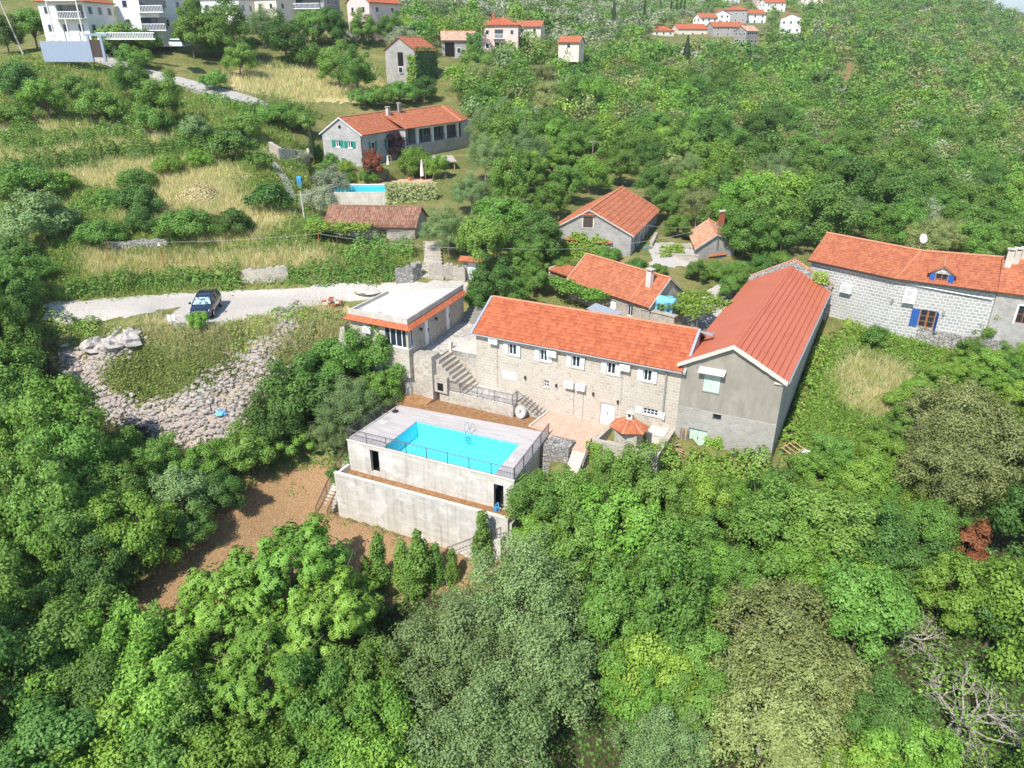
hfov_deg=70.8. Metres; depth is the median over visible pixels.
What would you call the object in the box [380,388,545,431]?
dirt strip
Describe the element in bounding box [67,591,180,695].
tree
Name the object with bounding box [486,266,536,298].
tree
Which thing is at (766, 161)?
tree
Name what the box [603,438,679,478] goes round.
hedge
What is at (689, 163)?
tree
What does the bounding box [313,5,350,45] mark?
tree
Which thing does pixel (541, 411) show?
terrace steps
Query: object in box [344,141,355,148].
window
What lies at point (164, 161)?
bush
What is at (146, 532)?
tree
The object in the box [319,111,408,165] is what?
villa
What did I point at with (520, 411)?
millstone
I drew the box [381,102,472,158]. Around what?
villa wing
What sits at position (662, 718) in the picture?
tree
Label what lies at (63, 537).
tree
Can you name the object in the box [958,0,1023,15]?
sky
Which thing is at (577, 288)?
grape vine
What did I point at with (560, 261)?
bush
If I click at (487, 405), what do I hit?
terrace wall
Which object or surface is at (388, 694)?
tree
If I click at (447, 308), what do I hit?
door
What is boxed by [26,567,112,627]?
tree
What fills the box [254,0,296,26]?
house
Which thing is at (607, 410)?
door
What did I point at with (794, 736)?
tree
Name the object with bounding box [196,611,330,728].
tree
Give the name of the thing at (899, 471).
bush
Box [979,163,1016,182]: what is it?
tree
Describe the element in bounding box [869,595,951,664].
tree
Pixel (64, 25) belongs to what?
window
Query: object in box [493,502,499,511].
chair
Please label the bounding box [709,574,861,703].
tree
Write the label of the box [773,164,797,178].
tree
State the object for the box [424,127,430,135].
window
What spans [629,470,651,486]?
bush
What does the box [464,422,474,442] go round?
pool ladder
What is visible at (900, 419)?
bush
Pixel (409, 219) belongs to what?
old barn
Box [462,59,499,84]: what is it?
tree
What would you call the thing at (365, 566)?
laurel tree
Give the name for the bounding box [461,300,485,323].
terrace steps
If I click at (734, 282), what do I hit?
bush
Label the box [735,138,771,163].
tree
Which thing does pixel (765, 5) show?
house
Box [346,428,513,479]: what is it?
railing
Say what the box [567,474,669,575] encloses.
tree
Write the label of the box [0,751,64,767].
tree
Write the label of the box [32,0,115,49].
house
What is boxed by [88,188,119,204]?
bush
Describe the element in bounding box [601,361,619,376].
window
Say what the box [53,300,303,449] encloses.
rubble
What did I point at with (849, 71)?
trail
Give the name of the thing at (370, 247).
hedge
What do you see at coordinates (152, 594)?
bare soil
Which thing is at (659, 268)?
bush
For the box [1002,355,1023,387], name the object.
bush
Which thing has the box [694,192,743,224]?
tree
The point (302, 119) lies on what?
bush
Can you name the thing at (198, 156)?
bush
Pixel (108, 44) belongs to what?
bush
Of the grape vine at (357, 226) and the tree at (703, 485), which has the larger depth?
the grape vine at (357, 226)
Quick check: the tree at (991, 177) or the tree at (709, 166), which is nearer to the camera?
the tree at (709, 166)
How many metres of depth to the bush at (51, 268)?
72.60 m
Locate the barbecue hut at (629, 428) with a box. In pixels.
[609,408,649,447]
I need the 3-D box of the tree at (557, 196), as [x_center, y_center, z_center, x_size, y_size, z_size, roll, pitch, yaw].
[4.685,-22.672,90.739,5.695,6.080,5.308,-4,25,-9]
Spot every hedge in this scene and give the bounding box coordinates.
[0,117,42,145]
[0,128,209,170]
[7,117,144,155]
[35,304,103,337]
[64,257,241,299]
[65,190,116,212]
[199,89,267,112]
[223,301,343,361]
[230,96,321,118]
[286,250,396,287]
[311,33,376,44]
[344,231,414,262]
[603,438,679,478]
[688,442,771,480]
[776,335,830,449]
[844,317,952,365]
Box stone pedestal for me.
[406,382,412,394]
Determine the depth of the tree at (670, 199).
92.64 m
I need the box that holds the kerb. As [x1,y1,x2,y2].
[529,410,549,426]
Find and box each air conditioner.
[362,326,371,333]
[488,338,498,344]
[546,349,556,357]
[564,380,574,389]
[575,383,585,391]
[619,363,630,371]
[839,284,852,293]
[902,288,916,304]
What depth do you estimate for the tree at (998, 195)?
119.75 m
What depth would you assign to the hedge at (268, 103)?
118.64 m
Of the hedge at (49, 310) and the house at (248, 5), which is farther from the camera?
the house at (248, 5)
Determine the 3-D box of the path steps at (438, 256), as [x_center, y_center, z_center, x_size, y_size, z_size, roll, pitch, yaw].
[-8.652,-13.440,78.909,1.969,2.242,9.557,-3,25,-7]
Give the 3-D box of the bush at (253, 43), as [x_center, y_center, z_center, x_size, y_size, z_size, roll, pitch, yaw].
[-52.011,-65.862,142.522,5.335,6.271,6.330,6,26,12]
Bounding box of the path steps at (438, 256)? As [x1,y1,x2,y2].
[423,241,443,279]
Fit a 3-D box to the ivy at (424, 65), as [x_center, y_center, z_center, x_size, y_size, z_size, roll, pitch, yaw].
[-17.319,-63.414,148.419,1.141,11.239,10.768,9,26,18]
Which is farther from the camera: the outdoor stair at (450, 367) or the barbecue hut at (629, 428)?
the outdoor stair at (450, 367)
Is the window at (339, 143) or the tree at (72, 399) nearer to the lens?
the tree at (72, 399)
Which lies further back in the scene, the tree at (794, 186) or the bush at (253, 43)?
the bush at (253, 43)
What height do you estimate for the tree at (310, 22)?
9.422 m
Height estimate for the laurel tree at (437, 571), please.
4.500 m
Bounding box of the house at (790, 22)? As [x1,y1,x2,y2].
[778,13,802,33]
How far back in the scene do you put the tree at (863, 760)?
37.77 m
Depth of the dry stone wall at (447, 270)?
75.01 m
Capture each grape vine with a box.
[305,220,372,234]
[544,273,609,301]
[656,287,732,320]
[659,242,683,257]
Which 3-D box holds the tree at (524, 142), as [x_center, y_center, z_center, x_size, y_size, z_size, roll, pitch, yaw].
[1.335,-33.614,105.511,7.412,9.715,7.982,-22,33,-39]
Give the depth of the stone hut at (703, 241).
83.78 m
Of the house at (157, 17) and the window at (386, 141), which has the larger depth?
the house at (157, 17)
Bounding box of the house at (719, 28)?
[706,20,742,35]
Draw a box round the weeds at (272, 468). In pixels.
[110,452,509,638]
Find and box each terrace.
[327,179,432,204]
[424,322,476,359]
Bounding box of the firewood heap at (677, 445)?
[656,427,688,468]
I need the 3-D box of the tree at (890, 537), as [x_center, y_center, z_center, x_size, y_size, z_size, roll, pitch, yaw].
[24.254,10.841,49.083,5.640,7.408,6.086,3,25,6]
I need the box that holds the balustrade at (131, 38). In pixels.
[96,32,155,39]
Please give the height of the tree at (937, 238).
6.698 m
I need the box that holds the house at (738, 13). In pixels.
[724,5,747,22]
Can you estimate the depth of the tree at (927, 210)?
103.34 m
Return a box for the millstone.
[515,405,526,418]
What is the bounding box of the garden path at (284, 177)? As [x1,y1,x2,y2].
[263,148,294,198]
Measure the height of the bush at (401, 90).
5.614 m
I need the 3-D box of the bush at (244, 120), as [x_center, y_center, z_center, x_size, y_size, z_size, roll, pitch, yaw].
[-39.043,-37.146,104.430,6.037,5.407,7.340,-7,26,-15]
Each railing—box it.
[315,396,376,513]
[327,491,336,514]
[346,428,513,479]
[347,395,398,438]
[435,380,516,404]
[447,527,500,553]
[514,423,548,478]
[517,391,537,416]
[575,438,591,480]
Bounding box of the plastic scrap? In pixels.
[215,410,227,416]
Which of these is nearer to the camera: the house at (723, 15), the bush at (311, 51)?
the bush at (311, 51)
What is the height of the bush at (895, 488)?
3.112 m
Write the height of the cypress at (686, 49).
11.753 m
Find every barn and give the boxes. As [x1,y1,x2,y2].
[324,204,428,240]
[675,258,833,461]
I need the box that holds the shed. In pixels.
[548,263,575,287]
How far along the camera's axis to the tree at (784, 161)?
117.30 m
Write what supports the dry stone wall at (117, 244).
on the ground at (126, 310)
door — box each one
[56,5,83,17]
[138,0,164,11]
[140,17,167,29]
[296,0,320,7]
[379,230,386,237]
[425,320,428,344]
[446,306,449,329]
[495,29,502,37]
[600,402,614,423]
[610,300,615,309]
[688,428,706,444]
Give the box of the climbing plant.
[703,435,724,450]
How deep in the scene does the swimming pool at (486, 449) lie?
59.01 m
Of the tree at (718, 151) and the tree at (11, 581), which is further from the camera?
the tree at (718, 151)
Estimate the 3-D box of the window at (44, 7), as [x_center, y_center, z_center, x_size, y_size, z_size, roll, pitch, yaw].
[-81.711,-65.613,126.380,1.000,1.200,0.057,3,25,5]
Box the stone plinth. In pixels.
[640,308,683,324]
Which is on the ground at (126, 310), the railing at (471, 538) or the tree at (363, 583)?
the tree at (363, 583)
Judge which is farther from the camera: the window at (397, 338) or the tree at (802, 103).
the tree at (802, 103)
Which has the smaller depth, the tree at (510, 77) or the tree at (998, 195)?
the tree at (998, 195)
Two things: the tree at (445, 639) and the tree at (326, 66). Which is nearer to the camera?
the tree at (445, 639)
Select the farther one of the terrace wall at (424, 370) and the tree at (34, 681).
the terrace wall at (424, 370)
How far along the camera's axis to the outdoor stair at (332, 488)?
60.07 m
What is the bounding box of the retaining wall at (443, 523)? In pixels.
[333,464,523,552]
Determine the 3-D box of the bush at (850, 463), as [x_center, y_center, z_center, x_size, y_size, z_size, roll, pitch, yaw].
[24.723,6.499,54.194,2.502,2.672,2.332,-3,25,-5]
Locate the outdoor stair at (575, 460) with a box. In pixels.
[568,450,586,477]
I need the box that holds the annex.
[337,284,466,377]
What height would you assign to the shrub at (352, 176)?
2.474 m
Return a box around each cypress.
[308,123,315,161]
[611,0,615,21]
[643,0,645,13]
[683,35,690,68]
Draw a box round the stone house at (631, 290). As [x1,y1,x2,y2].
[565,252,683,319]
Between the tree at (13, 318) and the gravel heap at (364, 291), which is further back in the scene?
the gravel heap at (364, 291)
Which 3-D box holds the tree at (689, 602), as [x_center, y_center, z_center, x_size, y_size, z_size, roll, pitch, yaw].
[9.190,13.870,45.053,6.422,11.604,7.272,11,27,23]
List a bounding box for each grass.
[0,46,1023,511]
[0,58,924,424]
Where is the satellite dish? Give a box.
[919,234,927,248]
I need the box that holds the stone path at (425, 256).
[422,242,442,276]
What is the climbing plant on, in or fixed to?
attached to the barn at (745, 363)
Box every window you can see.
[43,6,49,13]
[47,24,53,31]
[62,24,69,31]
[78,24,84,31]
[121,0,126,6]
[332,140,343,147]
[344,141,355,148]
[369,141,376,150]
[384,327,408,349]
[385,139,392,148]
[409,330,414,349]
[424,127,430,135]
[434,126,439,134]
[503,343,519,356]
[534,349,551,363]
[542,380,548,388]
[566,354,584,369]
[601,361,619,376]
[626,305,632,316]
[635,406,664,419]
[637,368,656,383]
[702,374,720,394]
[713,414,720,419]
[917,309,936,328]
[929,273,954,283]
[1015,306,1023,323]
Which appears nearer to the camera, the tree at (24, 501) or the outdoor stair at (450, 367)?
the tree at (24, 501)
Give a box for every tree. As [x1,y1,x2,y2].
[0,14,25,53]
[0,253,47,304]
[0,269,41,309]
[0,290,45,352]
[0,330,19,368]
[0,344,52,401]
[0,371,111,472]
[0,385,18,417]
[0,390,35,440]
[0,423,17,456]
[0,423,114,544]
[0,432,36,510]
[0,452,21,510]
[0,509,32,561]
[0,518,61,586]
[0,544,44,633]
[0,579,65,663]
[0,604,57,733]
[0,625,77,715]
[0,685,125,767]
[0,698,30,753]
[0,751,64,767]
[3,581,135,690]
[6,6,44,49]
[7,416,120,490]
[11,77,69,121]
[15,492,107,576]
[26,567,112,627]
[42,693,204,767]
[45,631,135,725]
[50,482,136,553]
[58,530,148,607]
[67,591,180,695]
[70,744,149,766]
[80,450,157,515]
[85,475,184,574]
[93,630,220,752]
[100,420,147,462]
[107,46,151,91]
[112,696,211,767]
[120,62,185,115]
[124,430,183,481]
[146,465,225,514]
[158,661,248,748]
[164,552,302,652]
[165,499,217,549]
[168,713,278,767]
[169,0,216,58]
[179,437,231,477]
[185,0,207,19]
[193,0,251,56]
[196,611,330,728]
[201,465,248,513]
[216,417,280,475]
[220,32,259,76]
[226,500,355,611]
[237,712,335,767]
[240,382,312,450]
[244,2,283,47]
[254,349,336,424]
[256,555,384,664]
[258,8,308,63]
[266,425,317,459]
[272,648,377,759]
[283,347,356,395]
[293,7,331,45]
[295,746,367,767]
[297,184,339,214]
[304,324,373,380]
[304,407,355,451]
[307,373,385,428]
[309,163,351,192]
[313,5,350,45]
[313,38,350,85]
[314,630,410,734]
[319,674,428,767]
[327,708,425,767]
[328,573,384,620]
[329,39,378,89]
[335,542,353,578]
[343,324,410,381]
[348,7,378,45]
[355,369,404,406]
[359,555,373,590]
[368,531,391,589]
[375,9,401,41]
[381,571,531,714]
[384,23,421,44]
[385,130,407,155]
[390,538,406,590]
[395,146,431,178]
[397,654,557,767]
[400,552,418,599]
[407,528,433,599]
[417,202,465,254]
[423,153,450,177]
[426,542,446,590]
[442,170,492,213]
[444,547,459,586]
[446,520,590,655]
[451,44,491,73]
[454,208,513,263]
[460,606,603,747]
[461,83,502,113]
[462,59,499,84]
[462,130,507,180]
[463,279,492,307]
[464,102,504,151]
[466,251,517,296]
[470,194,536,247]
[471,510,494,566]
[472,91,540,169]
[475,117,506,149]
[485,66,513,83]
[485,135,530,199]
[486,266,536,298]
[489,61,535,101]
[490,97,524,120]
[500,120,554,163]
[501,465,571,524]
[504,240,545,274]
[507,509,561,559]
[509,150,548,190]
[514,95,545,137]
[517,149,547,195]
[518,209,564,257]
[525,63,559,81]
[527,78,559,95]
[527,91,569,117]
[527,181,571,212]
[533,134,551,150]
[536,106,564,126]
[540,142,569,178]
[541,117,569,142]
[541,491,623,582]
[547,123,582,161]
[548,163,589,195]
[548,462,606,511]
[549,107,584,137]
[554,74,590,114]
[560,74,604,116]
[566,114,607,157]
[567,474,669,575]
[572,152,613,192]
[573,545,661,682]
[575,548,647,619]
[585,111,631,148]
[592,439,661,520]
[593,644,677,743]
[601,625,703,718]
[602,145,641,185]
[602,530,715,661]
[605,700,723,767]
[616,128,650,154]
[626,499,728,632]
[632,131,668,176]
[632,159,675,202]
[634,467,696,525]
[636,110,673,134]
[646,124,677,150]
[650,128,683,161]
[650,185,687,220]
[652,666,734,735]
[656,491,727,565]
[661,456,733,517]
[662,118,701,161]
[662,619,733,678]
[663,81,699,108]
[671,151,703,178]
[673,114,698,155]
[673,170,704,193]
[673,569,733,623]
[674,534,735,585]
[675,183,722,226]
[678,68,709,98]
[689,108,733,127]
[689,157,735,195]
[692,103,733,155]
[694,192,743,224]
[695,137,737,174]
[698,629,857,767]
[701,165,735,195]
[703,64,738,94]
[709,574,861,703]
[711,124,758,166]
[715,542,769,599]
[716,169,781,207]
[718,206,777,258]
[724,458,817,587]
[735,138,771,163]
[738,163,781,194]
[738,182,812,234]
[739,107,783,141]
[746,222,783,255]
[750,633,884,735]
[752,152,782,173]
[754,164,822,215]
[756,516,839,590]
[764,102,795,134]
[765,143,805,172]
[767,212,806,251]
[768,128,797,153]
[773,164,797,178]
[778,481,879,560]
[779,146,847,221]
[780,120,829,158]
[782,105,808,130]
[787,98,826,124]
[788,140,832,176]
[789,170,865,244]
[800,547,871,594]
[808,142,850,162]
[813,548,928,667]
[814,132,835,149]
[815,733,908,767]
[823,123,862,138]
[827,153,885,206]
[830,120,875,156]
[832,194,869,234]
[832,498,915,569]
[839,659,944,759]
[848,700,965,767]
[855,201,902,242]
[856,556,916,600]
[862,140,890,158]
[862,140,908,176]
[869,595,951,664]
[872,167,932,215]
[878,156,929,181]
[880,137,920,169]
[883,519,953,596]
[886,197,929,244]
[889,188,933,223]
[889,413,1013,512]
[892,131,945,170]
[893,376,1018,464]
[895,216,952,250]
[899,495,972,559]
[899,646,1023,767]
[907,156,951,196]
[907,540,1008,634]
[913,392,1023,504]
[918,164,950,180]
[918,216,974,249]
[923,195,946,223]
[925,169,961,197]
[925,191,963,220]
[938,199,1002,240]
[939,126,977,155]
[942,179,1007,214]
[942,215,985,251]
[948,146,1000,168]
[949,520,992,562]
[950,571,1023,654]
[951,219,1008,254]
[960,149,1003,181]
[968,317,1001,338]
[970,170,1009,202]
[972,551,1023,606]
[973,110,1009,140]
[976,549,1023,681]
[978,192,1009,214]
[978,221,1023,255]
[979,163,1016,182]
[982,474,1023,561]
[987,199,1023,238]
[990,212,1023,246]
[995,707,1023,767]
[996,191,1022,210]
[1000,185,1023,220]
[1005,172,1023,196]
[1017,154,1023,168]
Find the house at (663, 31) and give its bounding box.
[649,24,674,35]
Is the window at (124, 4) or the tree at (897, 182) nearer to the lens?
the tree at (897, 182)
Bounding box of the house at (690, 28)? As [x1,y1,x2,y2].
[671,24,706,33]
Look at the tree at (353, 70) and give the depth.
130.82 m
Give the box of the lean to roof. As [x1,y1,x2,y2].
[586,303,621,314]
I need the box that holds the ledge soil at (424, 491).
[346,469,512,522]
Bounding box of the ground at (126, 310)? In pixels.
[0,0,1023,767]
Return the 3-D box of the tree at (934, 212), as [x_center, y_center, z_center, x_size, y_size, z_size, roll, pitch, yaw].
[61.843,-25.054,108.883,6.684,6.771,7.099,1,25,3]
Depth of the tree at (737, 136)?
124.76 m
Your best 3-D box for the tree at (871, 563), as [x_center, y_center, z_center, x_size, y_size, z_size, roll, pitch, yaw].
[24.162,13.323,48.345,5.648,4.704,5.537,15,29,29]
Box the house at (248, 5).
[200,0,255,24]
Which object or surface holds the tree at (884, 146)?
on the ground at (126, 310)
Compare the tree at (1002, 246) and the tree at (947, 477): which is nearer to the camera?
the tree at (947, 477)
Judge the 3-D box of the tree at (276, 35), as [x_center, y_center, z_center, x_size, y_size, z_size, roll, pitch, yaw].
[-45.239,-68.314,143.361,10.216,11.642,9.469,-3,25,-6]
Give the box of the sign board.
[167,314,175,323]
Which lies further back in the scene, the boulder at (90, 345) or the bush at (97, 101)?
the bush at (97, 101)
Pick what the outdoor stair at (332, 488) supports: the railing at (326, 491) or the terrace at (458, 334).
the railing at (326, 491)
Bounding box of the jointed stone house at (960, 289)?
[807,232,1002,339]
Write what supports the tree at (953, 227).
on the ground at (126, 310)
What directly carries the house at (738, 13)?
on the ground at (126, 310)
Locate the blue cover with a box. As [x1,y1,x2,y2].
[296,176,302,186]
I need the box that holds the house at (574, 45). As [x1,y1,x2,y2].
[557,36,585,61]
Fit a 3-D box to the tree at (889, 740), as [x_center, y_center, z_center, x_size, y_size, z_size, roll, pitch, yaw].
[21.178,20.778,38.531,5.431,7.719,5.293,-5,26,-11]
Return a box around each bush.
[0,60,42,95]
[0,100,34,122]
[0,155,61,195]
[0,187,88,240]
[0,231,43,258]
[32,255,62,277]
[43,170,83,193]
[50,73,101,97]
[67,85,135,117]
[71,217,130,243]
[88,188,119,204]
[92,20,150,49]
[107,180,170,212]
[110,43,154,64]
[114,166,155,187]
[121,105,175,130]
[123,206,158,231]
[129,28,164,50]
[140,172,159,186]
[149,153,184,174]
[149,205,218,239]
[177,113,214,136]
[181,148,215,167]
[184,310,208,328]
[197,41,231,56]
[197,69,229,89]
[204,125,261,160]
[211,207,257,235]
[220,108,263,135]
[238,34,262,51]
[240,181,295,212]
[245,149,273,167]
[257,103,297,125]
[283,101,303,111]
[283,110,316,131]
[287,41,324,65]
[295,149,312,162]
[303,216,329,235]
[315,144,323,159]
[347,88,379,107]
[368,84,398,106]
[383,79,420,101]
[409,75,439,100]
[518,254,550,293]
[540,240,568,253]
[550,256,577,267]
[588,461,613,477]
[596,245,623,260]
[625,256,648,268]
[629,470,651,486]
[650,263,667,273]
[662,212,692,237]
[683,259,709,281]
[704,259,735,279]
[704,472,729,490]
[704,485,745,529]
[716,272,749,297]
[724,476,754,497]
[726,260,758,277]
[732,477,775,508]
[747,253,774,271]
[753,469,792,488]
[764,249,792,264]
[776,462,822,510]
[786,449,844,488]
[790,476,828,508]
[810,430,857,465]
[818,464,853,495]
[834,456,857,475]
[836,478,856,497]
[840,452,895,495]
[851,484,884,507]
[853,426,908,470]
[854,489,902,528]
[867,417,904,441]
[873,472,902,496]
[878,430,912,450]
[880,386,920,413]
[885,405,924,430]
[886,460,907,482]
[893,372,940,400]
[924,360,957,383]
[944,360,969,380]
[951,348,984,368]
[955,335,987,363]
[963,364,1003,391]
[966,347,1012,379]
[991,368,1015,387]
[997,340,1020,368]
[1000,378,1023,408]
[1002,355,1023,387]
[1006,341,1023,369]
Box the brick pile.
[321,297,341,305]
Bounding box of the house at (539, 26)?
[516,20,545,45]
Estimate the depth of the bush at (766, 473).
52.53 m
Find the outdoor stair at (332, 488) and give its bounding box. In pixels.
[321,405,388,512]
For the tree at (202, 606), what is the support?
on the ground at (126, 310)
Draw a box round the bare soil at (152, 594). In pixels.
[125,451,499,632]
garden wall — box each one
[592,417,674,472]
[915,325,1000,352]
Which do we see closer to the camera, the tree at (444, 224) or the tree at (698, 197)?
the tree at (444, 224)
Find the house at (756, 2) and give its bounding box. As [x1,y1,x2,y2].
[752,0,760,7]
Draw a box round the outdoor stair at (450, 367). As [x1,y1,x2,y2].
[434,351,477,393]
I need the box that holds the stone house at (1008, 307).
[987,246,1023,351]
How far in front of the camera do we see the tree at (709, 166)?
100.46 m
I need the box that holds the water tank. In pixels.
[654,295,677,312]
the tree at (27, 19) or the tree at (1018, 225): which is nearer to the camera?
the tree at (1018, 225)
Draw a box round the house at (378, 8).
[344,0,400,39]
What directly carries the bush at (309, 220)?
on the ground at (126, 310)
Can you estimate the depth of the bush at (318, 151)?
111.76 m
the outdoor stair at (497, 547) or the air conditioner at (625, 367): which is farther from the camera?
the air conditioner at (625, 367)
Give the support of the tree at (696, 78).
on the ground at (126, 310)
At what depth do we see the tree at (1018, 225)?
97.88 m
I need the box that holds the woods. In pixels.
[398,0,1023,188]
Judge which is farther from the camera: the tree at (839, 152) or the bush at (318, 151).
the tree at (839, 152)
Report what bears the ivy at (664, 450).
attached to the garden wall at (654, 433)
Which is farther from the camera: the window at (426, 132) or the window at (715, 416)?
the window at (426, 132)
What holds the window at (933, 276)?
in the jointed stone house at (960, 289)
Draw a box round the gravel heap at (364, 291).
[353,287,380,295]
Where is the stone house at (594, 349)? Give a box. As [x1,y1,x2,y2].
[470,295,713,429]
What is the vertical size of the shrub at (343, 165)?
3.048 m
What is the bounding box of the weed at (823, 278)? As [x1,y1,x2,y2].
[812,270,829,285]
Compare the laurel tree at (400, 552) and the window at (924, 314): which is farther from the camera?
the window at (924, 314)
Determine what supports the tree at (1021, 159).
on the ground at (126, 310)
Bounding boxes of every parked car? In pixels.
[169,39,182,47]
[188,289,221,316]
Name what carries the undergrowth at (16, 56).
on the ground at (126, 310)
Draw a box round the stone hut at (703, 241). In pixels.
[689,210,733,258]
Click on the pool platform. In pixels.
(465, 483)
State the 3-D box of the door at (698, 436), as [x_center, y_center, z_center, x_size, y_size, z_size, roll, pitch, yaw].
[14.684,4.299,56.964,1.420,1.740,0.112,12,27,23]
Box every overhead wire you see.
[125,233,317,242]
[318,233,511,248]
[512,225,715,249]
[640,224,711,227]
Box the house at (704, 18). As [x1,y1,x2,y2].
[692,12,718,25]
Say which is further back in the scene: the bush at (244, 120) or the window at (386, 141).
the window at (386, 141)
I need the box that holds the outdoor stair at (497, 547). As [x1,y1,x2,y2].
[456,533,504,559]
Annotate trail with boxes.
[845,62,850,81]
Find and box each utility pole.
[0,1,23,53]
[295,191,306,218]
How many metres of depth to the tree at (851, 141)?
136.78 m
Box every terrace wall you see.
[376,341,476,401]
[440,384,525,417]
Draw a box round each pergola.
[306,224,400,247]
[420,155,456,178]
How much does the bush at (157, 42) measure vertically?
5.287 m
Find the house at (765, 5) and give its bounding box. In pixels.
[758,0,786,11]
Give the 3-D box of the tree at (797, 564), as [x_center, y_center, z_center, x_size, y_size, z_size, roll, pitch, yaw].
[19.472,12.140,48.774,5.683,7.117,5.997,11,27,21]
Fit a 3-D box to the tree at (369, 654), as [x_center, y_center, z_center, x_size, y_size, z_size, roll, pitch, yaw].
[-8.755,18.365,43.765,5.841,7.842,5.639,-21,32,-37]
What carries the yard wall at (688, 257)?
on the ground at (126, 310)
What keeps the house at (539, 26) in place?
on the ground at (126, 310)
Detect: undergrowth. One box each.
[0,48,426,314]
[14,316,1023,767]
[780,320,1023,514]
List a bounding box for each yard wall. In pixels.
[649,232,657,246]
[653,252,698,261]
[657,243,689,248]
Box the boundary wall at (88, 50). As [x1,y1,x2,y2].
[39,33,107,61]
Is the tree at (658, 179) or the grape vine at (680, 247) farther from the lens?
the tree at (658, 179)
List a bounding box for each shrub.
[314,165,329,174]
[321,152,340,166]
[325,465,338,483]
[336,159,355,172]
[344,172,357,182]
[358,171,369,179]
[361,148,383,173]
[368,173,379,180]
[859,324,889,347]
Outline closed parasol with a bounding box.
[420,159,425,179]
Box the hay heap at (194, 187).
[173,183,221,204]
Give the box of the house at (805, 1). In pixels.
[797,0,821,5]
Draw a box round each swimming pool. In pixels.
[333,186,385,191]
[384,421,519,488]
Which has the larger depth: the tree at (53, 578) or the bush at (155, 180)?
the bush at (155, 180)
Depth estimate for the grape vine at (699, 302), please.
66.84 m
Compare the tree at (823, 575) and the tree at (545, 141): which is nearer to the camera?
the tree at (823, 575)
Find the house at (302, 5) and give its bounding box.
[292,0,339,31]
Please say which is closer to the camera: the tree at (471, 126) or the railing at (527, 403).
the railing at (527, 403)
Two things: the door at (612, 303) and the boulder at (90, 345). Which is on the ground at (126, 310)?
the boulder at (90, 345)
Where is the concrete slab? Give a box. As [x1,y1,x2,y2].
[452,338,475,353]
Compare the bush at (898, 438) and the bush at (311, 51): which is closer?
the bush at (898, 438)
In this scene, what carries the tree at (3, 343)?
on the ground at (126, 310)
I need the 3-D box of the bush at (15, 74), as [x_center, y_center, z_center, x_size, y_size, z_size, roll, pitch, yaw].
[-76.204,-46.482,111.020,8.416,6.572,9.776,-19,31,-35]
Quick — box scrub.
[68,307,348,407]
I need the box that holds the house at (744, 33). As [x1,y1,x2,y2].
[733,24,759,47]
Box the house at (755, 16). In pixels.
[746,8,765,22]
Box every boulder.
[79,336,101,353]
[100,336,124,351]
[116,328,141,347]
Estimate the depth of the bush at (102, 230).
77.20 m
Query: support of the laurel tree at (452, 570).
on the ground at (126, 310)
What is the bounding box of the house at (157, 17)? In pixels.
[113,0,190,46]
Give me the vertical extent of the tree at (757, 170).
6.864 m
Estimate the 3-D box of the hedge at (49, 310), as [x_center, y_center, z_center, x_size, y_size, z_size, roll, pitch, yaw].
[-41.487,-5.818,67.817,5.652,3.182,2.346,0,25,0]
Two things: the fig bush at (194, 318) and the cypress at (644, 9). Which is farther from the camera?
the cypress at (644, 9)
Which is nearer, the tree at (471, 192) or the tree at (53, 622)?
the tree at (53, 622)
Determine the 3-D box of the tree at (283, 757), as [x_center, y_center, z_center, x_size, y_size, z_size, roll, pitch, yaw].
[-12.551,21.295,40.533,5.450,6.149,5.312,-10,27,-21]
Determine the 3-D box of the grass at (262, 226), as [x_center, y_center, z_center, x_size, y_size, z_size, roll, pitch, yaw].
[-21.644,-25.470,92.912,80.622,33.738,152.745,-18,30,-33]
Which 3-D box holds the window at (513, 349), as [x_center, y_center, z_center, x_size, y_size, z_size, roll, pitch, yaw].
[-0.020,-2.869,61.558,1.451,1.110,0.881,0,25,0]
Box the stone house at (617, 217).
[555,185,660,257]
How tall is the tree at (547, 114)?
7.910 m
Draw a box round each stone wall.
[7,100,170,138]
[110,238,168,250]
[184,88,253,105]
[241,265,288,283]
[268,142,310,165]
[343,30,366,38]
[395,261,421,283]
[429,261,465,281]
[542,435,575,473]
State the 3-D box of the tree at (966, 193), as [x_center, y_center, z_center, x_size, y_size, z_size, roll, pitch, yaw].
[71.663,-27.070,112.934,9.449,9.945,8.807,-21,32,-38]
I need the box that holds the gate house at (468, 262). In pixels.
[458,255,486,279]
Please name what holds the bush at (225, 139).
on the ground at (126, 310)
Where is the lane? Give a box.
[94,54,267,106]
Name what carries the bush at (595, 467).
on the ground at (126, 310)
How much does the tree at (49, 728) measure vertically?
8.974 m
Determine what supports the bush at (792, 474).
on the ground at (126, 310)
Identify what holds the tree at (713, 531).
on the ground at (126, 310)
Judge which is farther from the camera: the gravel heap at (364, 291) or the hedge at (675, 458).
the gravel heap at (364, 291)
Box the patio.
[531,412,606,463]
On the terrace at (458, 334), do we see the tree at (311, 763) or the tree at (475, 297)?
the tree at (475, 297)
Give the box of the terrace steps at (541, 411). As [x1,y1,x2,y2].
[518,395,545,417]
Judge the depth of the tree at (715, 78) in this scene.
182.01 m
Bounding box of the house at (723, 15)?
[715,9,731,21]
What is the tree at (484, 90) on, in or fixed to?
on the ground at (126, 310)
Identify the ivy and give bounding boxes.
[384,182,437,204]
[406,54,417,88]
[414,47,439,82]
[466,32,482,57]
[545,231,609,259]
[585,440,602,462]
[658,432,675,473]
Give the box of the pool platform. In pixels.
[346,405,548,513]
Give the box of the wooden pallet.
[781,440,803,453]

